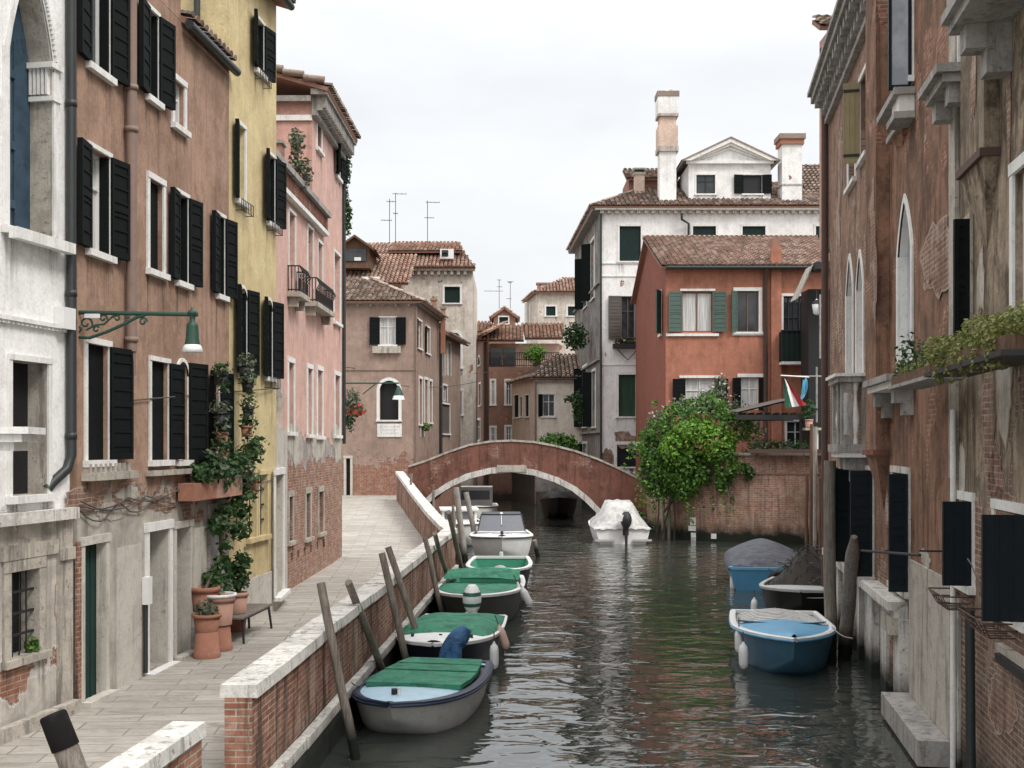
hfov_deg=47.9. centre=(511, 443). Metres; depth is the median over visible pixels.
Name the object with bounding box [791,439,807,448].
wall plant
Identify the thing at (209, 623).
flower pot
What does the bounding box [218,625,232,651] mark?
flower pot
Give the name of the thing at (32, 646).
window plant
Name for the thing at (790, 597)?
rowing boat
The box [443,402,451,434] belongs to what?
window
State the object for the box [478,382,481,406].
window
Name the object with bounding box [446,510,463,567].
mooring pole
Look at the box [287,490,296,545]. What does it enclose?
window
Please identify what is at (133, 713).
pavement
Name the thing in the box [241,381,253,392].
flower pot
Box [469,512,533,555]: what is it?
motorboat
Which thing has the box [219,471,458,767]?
canal wall
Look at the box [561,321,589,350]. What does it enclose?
ivy
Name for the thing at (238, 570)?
potted plant
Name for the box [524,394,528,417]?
window
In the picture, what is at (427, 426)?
window plant
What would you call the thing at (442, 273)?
cream house
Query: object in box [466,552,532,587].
rowing boat
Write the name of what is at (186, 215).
window
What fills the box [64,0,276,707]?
brown house
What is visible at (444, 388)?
window
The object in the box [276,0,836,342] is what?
sky
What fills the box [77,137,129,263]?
window
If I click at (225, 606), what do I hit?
flower pot
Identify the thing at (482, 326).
house
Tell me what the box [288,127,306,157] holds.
terrace plant
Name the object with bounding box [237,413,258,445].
hanging plant
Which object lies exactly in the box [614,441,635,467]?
window
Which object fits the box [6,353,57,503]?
window
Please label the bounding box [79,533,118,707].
door
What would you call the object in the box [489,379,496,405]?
window
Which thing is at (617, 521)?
motorboat
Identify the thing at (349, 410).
wall planter
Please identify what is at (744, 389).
window
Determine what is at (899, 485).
window
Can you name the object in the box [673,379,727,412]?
window
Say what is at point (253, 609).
wooden bench
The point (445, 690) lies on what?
motorboat
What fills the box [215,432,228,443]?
flower pot
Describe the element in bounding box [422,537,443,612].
mooring pole
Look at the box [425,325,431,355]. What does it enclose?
window
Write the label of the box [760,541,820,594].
netting heap
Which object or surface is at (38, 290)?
white house
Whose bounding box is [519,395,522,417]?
window
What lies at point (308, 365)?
window
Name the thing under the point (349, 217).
ivy
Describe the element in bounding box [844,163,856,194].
window
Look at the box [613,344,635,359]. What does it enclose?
window box
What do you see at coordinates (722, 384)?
shrub
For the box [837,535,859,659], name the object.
mooring pole
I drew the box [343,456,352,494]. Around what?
door
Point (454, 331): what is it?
window
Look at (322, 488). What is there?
window
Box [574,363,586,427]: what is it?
window
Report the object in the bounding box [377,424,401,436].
wall plaque
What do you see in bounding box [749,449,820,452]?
planter trough
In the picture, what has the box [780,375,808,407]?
hanging flag
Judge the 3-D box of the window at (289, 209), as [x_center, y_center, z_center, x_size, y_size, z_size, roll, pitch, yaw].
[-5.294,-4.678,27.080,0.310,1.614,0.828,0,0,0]
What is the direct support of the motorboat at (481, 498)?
on the water
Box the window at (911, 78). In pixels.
[908,0,914,85]
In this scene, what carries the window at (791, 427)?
in the orange house at (709, 308)
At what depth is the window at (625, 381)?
66.15 m
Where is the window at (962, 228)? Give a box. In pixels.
[953,213,972,339]
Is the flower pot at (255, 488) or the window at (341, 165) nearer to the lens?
the flower pot at (255, 488)
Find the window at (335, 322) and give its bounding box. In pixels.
[333,248,342,327]
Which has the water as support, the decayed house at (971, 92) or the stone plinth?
the decayed house at (971, 92)
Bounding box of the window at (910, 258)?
[896,194,913,371]
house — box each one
[0,0,81,745]
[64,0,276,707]
[181,0,295,623]
[276,64,360,587]
[342,277,448,511]
[346,234,416,290]
[366,193,476,485]
[438,328,470,512]
[476,321,564,498]
[477,321,493,342]
[505,353,581,504]
[521,277,574,354]
[630,235,829,521]
[807,0,878,667]
[860,0,949,767]
[918,0,1023,767]
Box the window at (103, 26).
[77,0,129,86]
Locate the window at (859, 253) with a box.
[855,249,863,372]
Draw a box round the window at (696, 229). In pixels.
[691,224,717,234]
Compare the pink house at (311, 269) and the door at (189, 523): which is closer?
the door at (189, 523)
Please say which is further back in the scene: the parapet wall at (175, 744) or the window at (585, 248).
the window at (585, 248)
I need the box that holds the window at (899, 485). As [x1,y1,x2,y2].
[886,465,910,598]
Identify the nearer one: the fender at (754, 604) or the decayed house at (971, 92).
the decayed house at (971, 92)
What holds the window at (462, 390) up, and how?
in the cream house at (442, 273)
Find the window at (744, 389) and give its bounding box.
[733,378,762,409]
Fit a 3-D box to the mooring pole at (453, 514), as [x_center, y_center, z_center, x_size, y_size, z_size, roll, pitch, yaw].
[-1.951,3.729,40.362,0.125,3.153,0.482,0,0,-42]
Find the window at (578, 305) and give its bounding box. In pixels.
[575,259,586,310]
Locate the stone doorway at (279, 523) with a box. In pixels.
[272,381,290,606]
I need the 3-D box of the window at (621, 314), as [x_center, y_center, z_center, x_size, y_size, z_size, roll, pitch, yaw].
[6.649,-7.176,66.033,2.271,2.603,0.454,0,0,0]
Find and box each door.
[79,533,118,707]
[144,519,180,674]
[173,519,193,660]
[274,467,290,600]
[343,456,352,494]
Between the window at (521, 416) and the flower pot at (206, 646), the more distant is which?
the window at (521, 416)
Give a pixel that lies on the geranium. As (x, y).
(352, 407)
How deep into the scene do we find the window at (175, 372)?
17.83 m
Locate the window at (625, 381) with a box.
[616,372,635,417]
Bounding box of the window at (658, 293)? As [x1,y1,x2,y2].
[655,289,661,336]
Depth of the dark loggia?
49.20 m
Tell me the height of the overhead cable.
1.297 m
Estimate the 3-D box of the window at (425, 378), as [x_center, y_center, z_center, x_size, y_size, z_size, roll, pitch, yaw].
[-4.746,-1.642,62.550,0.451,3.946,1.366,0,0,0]
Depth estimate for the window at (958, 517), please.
13.13 m
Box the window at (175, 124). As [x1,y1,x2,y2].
[171,73,191,138]
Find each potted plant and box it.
[194,599,218,615]
[213,573,234,602]
[224,547,253,592]
[801,399,817,418]
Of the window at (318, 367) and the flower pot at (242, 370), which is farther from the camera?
the window at (318, 367)
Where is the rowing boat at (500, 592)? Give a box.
[438,567,524,620]
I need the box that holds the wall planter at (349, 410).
[346,409,359,414]
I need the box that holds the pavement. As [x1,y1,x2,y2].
[0,495,422,767]
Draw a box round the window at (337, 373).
[334,370,342,437]
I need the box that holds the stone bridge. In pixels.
[408,439,637,514]
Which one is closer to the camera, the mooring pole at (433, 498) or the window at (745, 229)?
the mooring pole at (433, 498)
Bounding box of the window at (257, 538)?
[246,474,260,543]
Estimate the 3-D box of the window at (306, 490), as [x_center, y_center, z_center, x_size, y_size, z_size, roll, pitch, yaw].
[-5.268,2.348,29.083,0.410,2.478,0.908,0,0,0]
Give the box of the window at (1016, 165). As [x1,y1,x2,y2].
[1008,152,1023,320]
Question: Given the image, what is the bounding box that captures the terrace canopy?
[724,399,809,448]
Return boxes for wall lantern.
[811,290,818,314]
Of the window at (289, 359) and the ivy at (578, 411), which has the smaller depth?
the window at (289, 359)
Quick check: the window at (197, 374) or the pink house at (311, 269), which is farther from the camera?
the pink house at (311, 269)
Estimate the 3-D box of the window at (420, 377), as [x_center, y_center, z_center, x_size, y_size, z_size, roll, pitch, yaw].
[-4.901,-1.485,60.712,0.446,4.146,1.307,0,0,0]
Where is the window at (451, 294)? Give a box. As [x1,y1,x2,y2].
[442,285,461,303]
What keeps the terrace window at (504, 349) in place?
in the red house at (501, 364)
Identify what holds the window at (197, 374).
in the brown house at (156, 229)
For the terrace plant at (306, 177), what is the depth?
27.58 m
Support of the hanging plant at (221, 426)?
in the flower pot at (219, 416)
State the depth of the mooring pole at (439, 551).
27.70 m
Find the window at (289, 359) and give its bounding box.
[287,356,297,435]
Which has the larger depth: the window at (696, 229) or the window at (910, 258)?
the window at (696, 229)
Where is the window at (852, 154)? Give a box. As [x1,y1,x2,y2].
[843,63,865,168]
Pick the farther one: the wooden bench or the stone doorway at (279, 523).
the stone doorway at (279, 523)
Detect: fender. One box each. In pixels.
[489,631,498,668]
[495,615,509,648]
[513,575,523,600]
[518,580,532,605]
[730,576,734,588]
[735,617,741,652]
[739,631,748,668]
[751,590,757,609]
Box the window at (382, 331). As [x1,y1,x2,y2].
[369,316,405,345]
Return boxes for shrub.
[522,344,547,362]
[647,373,766,452]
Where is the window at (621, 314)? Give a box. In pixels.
[608,296,635,340]
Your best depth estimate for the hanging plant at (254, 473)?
21.19 m
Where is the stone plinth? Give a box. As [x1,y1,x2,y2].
[191,612,197,649]
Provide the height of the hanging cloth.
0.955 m
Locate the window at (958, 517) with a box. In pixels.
[942,490,975,594]
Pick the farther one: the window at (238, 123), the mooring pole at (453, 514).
the mooring pole at (453, 514)
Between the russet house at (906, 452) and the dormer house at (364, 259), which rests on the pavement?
the dormer house at (364, 259)
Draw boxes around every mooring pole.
[317,582,360,759]
[345,579,384,671]
[379,552,408,659]
[385,546,418,628]
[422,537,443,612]
[432,490,434,507]
[432,531,447,579]
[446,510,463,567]
[451,505,456,559]
[453,487,467,562]
[464,492,476,533]
[532,539,539,556]
[805,474,808,544]
[809,424,812,546]
[813,427,816,552]
[818,478,820,555]
[823,461,836,649]
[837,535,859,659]
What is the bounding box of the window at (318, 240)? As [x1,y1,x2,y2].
[317,238,323,289]
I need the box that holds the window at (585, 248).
[581,235,594,302]
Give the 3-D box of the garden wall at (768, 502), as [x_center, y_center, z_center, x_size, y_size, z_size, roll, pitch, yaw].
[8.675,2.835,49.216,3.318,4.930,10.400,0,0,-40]
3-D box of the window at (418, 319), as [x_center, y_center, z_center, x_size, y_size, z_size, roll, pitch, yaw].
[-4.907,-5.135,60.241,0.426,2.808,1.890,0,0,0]
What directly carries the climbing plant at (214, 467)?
in the flower pot at (200, 592)
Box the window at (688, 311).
[669,291,726,331]
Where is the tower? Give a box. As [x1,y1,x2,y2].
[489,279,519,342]
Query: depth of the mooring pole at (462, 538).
39.14 m
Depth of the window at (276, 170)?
23.58 m
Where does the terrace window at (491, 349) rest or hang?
in the red house at (501, 364)
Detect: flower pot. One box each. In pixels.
[192,585,219,611]
[192,612,221,631]
[193,631,220,659]
[208,593,235,625]
[214,373,227,385]
[214,412,226,423]
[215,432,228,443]
[215,449,228,459]
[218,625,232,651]
[230,619,245,632]
[233,591,248,613]
[239,364,250,375]
[240,426,252,436]
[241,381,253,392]
[242,407,254,417]
[249,480,259,490]
[805,419,812,426]
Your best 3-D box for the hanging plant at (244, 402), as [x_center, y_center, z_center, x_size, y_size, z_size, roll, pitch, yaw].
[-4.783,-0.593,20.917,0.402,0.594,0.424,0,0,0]
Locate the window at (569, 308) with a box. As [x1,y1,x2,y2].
[566,305,574,316]
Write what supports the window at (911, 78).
in the russet house at (906, 452)
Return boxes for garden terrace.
[535,476,570,490]
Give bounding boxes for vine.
[621,387,762,538]
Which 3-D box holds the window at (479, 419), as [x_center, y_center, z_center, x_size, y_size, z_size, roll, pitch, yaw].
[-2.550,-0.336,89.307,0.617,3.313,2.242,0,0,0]
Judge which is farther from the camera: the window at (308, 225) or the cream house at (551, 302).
the cream house at (551, 302)
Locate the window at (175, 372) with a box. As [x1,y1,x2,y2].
[148,355,184,465]
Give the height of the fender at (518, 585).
0.603 m
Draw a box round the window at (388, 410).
[376,377,401,421]
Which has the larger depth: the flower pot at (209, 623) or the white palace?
the white palace
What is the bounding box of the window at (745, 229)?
[740,224,767,234]
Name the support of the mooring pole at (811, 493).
in the water
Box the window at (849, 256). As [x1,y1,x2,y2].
[845,253,853,372]
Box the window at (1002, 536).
[981,498,1023,632]
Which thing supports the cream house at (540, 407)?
in the water
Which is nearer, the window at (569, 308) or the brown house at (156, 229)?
the brown house at (156, 229)
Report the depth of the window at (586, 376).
70.05 m
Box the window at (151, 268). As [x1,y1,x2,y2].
[145,170,170,280]
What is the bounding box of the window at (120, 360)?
[83,338,133,466]
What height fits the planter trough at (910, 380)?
0.165 m
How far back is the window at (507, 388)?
84.07 m
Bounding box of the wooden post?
[40,709,87,767]
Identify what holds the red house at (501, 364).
on the water
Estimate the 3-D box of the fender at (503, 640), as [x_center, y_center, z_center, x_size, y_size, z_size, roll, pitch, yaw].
[-0.182,3.486,21.286,0.279,0.632,0.170,0,0,0]
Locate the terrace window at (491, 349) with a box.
[490,348,500,364]
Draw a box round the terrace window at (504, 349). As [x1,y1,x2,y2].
[503,348,514,364]
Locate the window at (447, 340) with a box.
[447,340,450,374]
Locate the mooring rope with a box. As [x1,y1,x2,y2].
[832,627,852,638]
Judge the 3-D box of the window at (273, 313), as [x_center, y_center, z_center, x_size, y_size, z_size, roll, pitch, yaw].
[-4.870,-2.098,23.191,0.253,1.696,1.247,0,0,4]
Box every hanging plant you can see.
[209,399,232,434]
[211,362,233,392]
[211,437,233,470]
[212,420,232,450]
[236,352,256,382]
[237,395,258,426]
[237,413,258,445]
[239,372,257,401]
[245,469,262,498]
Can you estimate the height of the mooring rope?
0.103 m
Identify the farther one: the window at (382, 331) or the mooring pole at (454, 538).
the window at (382, 331)
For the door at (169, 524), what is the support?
in the brown house at (156, 229)
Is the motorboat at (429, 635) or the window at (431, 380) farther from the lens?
the window at (431, 380)
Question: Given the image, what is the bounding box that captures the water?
[319,499,921,767]
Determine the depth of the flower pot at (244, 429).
20.73 m
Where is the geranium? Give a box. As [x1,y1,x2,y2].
[346,387,366,432]
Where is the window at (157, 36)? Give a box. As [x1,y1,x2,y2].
[139,0,175,110]
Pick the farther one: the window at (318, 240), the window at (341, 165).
the window at (341, 165)
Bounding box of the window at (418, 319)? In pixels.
[417,317,423,350]
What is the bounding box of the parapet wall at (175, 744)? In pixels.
[100,721,205,767]
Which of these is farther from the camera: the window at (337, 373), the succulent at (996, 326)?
the window at (337, 373)
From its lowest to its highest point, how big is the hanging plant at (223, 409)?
0.614 m
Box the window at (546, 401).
[538,393,556,417]
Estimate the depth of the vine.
47.66 m
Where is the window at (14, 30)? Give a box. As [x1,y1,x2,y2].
[1,0,58,238]
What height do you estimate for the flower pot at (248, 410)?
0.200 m
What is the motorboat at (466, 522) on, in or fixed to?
on the water
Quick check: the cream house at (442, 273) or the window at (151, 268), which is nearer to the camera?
the window at (151, 268)
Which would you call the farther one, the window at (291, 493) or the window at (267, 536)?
the window at (291, 493)
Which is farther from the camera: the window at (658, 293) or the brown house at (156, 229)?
the window at (658, 293)
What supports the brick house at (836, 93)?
on the water
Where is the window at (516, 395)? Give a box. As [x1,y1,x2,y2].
[513,393,518,418]
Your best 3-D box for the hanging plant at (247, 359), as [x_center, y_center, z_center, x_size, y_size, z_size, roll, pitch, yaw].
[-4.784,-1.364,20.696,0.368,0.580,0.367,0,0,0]
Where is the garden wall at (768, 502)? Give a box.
[647,453,820,543]
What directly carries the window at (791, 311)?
in the orange house at (709, 308)
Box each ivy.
[345,157,352,236]
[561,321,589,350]
[563,390,582,423]
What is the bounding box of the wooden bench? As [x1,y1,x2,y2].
[232,603,272,643]
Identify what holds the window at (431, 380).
in the corner house at (393, 334)
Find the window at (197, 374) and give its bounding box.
[175,358,208,465]
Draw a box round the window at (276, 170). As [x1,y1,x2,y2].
[266,148,286,230]
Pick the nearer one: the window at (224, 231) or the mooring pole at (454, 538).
the window at (224, 231)
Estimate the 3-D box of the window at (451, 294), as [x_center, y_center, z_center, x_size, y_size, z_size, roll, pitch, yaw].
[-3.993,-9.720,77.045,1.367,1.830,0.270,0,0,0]
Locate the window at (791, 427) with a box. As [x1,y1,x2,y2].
[785,420,798,444]
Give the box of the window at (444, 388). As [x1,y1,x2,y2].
[443,383,447,401]
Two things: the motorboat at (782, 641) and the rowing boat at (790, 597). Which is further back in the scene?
the rowing boat at (790, 597)
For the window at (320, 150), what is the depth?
30.52 m
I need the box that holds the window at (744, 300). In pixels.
[731,287,762,333]
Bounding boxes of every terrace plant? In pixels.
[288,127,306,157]
[288,151,303,177]
[294,157,313,188]
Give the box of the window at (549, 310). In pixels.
[544,305,557,316]
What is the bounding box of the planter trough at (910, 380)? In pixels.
[888,364,967,389]
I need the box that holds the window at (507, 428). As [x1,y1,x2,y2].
[504,425,511,439]
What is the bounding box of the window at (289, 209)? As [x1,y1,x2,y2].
[288,207,296,279]
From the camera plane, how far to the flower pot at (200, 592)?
18.75 m
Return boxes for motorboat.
[352,625,493,733]
[396,584,506,660]
[439,506,479,545]
[454,486,498,518]
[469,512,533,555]
[540,491,576,517]
[588,499,651,544]
[724,538,795,590]
[729,608,836,673]
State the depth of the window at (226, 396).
20.33 m
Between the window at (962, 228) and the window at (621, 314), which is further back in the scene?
the window at (621, 314)
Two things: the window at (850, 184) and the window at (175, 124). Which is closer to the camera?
the window at (175, 124)
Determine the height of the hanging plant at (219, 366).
0.552 m
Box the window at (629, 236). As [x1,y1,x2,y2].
[617,224,642,262]
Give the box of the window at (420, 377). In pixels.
[419,376,422,425]
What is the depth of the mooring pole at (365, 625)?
17.85 m
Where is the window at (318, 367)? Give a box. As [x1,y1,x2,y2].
[316,365,325,438]
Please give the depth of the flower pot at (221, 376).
19.36 m
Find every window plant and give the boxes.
[24,636,40,652]
[422,422,431,430]
[613,337,635,344]
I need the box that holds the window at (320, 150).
[316,122,324,157]
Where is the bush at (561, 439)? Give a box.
[538,432,580,450]
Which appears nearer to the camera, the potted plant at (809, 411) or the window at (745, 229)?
the potted plant at (809, 411)
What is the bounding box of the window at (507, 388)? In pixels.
[504,379,511,405]
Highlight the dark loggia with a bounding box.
[790,261,829,448]
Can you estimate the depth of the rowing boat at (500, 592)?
26.59 m
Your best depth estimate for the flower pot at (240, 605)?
19.92 m
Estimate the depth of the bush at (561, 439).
60.72 m
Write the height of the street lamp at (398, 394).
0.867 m
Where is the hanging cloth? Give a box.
[801,378,807,398]
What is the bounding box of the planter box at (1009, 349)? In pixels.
[924,334,1023,377]
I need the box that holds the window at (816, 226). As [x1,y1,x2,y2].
[814,224,818,237]
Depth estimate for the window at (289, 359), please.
26.78 m
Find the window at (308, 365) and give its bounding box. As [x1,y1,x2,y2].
[306,363,315,437]
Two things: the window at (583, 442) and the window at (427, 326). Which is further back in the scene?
the window at (583, 442)
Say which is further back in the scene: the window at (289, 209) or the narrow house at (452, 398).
the narrow house at (452, 398)
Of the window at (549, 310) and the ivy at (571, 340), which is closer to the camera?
the ivy at (571, 340)
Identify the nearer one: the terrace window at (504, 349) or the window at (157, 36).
the window at (157, 36)
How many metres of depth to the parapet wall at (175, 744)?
9.26 m
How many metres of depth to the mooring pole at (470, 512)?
42.91 m
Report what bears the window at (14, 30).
in the white house at (38, 290)
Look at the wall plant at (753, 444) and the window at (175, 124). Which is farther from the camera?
the wall plant at (753, 444)
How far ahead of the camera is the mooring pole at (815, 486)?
39.94 m
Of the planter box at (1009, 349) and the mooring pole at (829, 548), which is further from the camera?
the mooring pole at (829, 548)
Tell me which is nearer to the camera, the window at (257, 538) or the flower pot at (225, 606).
the flower pot at (225, 606)
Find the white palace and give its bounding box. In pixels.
[566,91,818,510]
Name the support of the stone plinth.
on the pavement
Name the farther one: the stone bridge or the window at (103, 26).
the stone bridge
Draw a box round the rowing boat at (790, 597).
[759,576,823,615]
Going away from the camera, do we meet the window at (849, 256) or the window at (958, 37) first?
the window at (958, 37)
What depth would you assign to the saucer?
18.76 m
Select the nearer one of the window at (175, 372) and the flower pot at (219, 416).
the window at (175, 372)
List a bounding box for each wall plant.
[747,439,767,456]
[762,439,780,448]
[776,439,795,448]
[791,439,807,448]
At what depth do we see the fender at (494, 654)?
20.28 m
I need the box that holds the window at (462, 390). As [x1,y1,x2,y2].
[461,389,463,415]
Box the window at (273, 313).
[264,296,283,381]
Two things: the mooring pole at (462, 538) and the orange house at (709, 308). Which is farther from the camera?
the orange house at (709, 308)
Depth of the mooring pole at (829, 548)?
22.70 m
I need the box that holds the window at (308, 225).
[307,223,313,288]
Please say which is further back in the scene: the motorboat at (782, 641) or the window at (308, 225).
the window at (308, 225)
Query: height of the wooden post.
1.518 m
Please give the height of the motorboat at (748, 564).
1.376 m
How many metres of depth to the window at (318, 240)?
30.43 m
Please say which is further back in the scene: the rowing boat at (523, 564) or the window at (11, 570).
the rowing boat at (523, 564)
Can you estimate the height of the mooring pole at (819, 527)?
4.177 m
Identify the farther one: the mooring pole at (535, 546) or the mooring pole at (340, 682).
the mooring pole at (535, 546)
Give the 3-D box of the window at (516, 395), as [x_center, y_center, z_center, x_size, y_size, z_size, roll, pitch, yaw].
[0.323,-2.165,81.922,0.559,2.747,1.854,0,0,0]
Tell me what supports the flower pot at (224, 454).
on the brown house at (156, 229)
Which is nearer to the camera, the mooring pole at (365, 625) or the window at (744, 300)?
the mooring pole at (365, 625)
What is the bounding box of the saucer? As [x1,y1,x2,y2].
[207,591,236,598]
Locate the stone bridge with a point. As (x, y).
(593, 483)
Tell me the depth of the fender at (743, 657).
20.28 m
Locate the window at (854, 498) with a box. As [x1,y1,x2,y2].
[836,465,873,576]
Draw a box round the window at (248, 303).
[237,284,259,378]
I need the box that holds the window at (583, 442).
[574,441,586,453]
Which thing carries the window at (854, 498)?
in the brick house at (836, 93)
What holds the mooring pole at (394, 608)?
in the water
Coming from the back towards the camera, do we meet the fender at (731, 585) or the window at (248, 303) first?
the fender at (731, 585)
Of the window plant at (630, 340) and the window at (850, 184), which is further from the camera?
the window plant at (630, 340)
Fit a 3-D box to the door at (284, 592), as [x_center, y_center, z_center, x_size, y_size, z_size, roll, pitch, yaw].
[-4.802,1.852,24.092,0.160,2.684,1.574,0,0,-4]
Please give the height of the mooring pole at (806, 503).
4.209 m
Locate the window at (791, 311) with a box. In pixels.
[782,293,800,329]
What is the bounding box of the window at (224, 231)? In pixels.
[212,210,237,301]
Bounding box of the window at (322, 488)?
[317,486,326,536]
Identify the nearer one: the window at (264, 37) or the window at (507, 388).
the window at (264, 37)
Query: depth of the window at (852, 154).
22.18 m
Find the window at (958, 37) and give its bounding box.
[957,35,960,61]
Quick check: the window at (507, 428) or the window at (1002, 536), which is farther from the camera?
the window at (507, 428)
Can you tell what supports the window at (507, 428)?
in the red house at (501, 364)
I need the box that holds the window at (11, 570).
[1,555,51,669]
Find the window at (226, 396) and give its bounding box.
[210,370,233,458]
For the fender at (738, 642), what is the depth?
21.22 m
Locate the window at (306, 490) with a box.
[304,487,314,542]
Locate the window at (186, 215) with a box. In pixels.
[170,187,202,290]
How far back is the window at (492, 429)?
83.96 m
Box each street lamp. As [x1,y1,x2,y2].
[78,307,203,352]
[346,382,404,399]
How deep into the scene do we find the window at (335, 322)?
32.97 m
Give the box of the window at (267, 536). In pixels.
[258,471,271,540]
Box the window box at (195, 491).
[178,477,241,500]
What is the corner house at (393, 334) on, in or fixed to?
on the pavement
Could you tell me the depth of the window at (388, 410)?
59.50 m
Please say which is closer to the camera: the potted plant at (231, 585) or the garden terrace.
the potted plant at (231, 585)
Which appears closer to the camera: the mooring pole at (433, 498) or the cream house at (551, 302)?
the mooring pole at (433, 498)
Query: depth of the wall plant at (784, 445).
47.14 m
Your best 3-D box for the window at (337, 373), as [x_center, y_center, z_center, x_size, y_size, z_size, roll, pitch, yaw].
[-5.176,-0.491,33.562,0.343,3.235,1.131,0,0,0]
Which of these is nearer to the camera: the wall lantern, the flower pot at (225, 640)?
the flower pot at (225, 640)
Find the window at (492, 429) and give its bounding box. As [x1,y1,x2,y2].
[489,426,496,440]
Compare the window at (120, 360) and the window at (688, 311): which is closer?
the window at (120, 360)
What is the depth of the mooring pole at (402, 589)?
20.85 m
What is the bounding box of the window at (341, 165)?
[335,143,347,183]
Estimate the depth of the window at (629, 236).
66.08 m
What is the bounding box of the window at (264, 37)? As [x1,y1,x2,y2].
[254,8,275,82]
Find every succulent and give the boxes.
[892,331,938,377]
[921,300,1023,384]
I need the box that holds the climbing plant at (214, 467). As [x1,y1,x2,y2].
[188,435,269,594]
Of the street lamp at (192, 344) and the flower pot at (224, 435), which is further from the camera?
the flower pot at (224, 435)
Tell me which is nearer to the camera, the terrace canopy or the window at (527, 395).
the terrace canopy
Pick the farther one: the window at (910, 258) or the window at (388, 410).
the window at (388, 410)
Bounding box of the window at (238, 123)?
[235,118,249,209]
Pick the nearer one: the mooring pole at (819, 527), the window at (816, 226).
the mooring pole at (819, 527)
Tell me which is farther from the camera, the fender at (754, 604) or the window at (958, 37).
the fender at (754, 604)
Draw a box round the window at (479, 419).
[477,418,480,440]
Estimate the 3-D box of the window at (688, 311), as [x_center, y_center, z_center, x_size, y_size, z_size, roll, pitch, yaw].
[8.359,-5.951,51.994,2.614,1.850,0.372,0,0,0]
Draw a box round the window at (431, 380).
[429,378,433,423]
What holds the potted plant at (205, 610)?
in the flower pot at (209, 623)
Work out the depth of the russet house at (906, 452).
16.79 m
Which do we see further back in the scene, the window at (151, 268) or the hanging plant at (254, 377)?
the hanging plant at (254, 377)
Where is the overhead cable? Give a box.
[401,381,477,386]
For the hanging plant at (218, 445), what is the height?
0.625 m
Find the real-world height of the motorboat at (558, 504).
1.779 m
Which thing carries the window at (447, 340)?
in the narrow house at (452, 398)
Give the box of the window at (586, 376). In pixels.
[582,368,595,427]
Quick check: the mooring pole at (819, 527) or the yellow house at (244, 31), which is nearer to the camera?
the yellow house at (244, 31)
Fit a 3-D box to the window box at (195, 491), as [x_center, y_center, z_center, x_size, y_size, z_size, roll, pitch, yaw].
[-5.023,0.745,19.293,0.290,0.321,2.317,0,0,5]
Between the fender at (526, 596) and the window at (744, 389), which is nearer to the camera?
the fender at (526, 596)
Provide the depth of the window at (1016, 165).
11.43 m
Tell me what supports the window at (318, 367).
in the pink house at (311, 269)
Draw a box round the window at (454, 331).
[451,330,462,368]
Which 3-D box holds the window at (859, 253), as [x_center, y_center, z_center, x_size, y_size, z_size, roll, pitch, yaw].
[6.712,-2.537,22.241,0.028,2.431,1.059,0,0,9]
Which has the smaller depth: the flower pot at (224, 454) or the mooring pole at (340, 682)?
the mooring pole at (340, 682)
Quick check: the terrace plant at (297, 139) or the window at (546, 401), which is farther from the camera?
the window at (546, 401)
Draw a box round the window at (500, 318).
[498,316,509,323]
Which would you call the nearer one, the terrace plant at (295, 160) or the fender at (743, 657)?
the fender at (743, 657)
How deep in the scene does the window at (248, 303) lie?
21.73 m
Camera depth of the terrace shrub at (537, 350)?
84.14 m
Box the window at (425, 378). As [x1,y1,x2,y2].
[424,376,428,423]
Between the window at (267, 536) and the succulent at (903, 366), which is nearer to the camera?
the succulent at (903, 366)
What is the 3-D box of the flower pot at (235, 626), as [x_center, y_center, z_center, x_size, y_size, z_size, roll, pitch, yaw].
[-5.000,3.210,20.900,0.408,0.380,0.408,0,0,0]
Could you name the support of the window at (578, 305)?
in the white palace

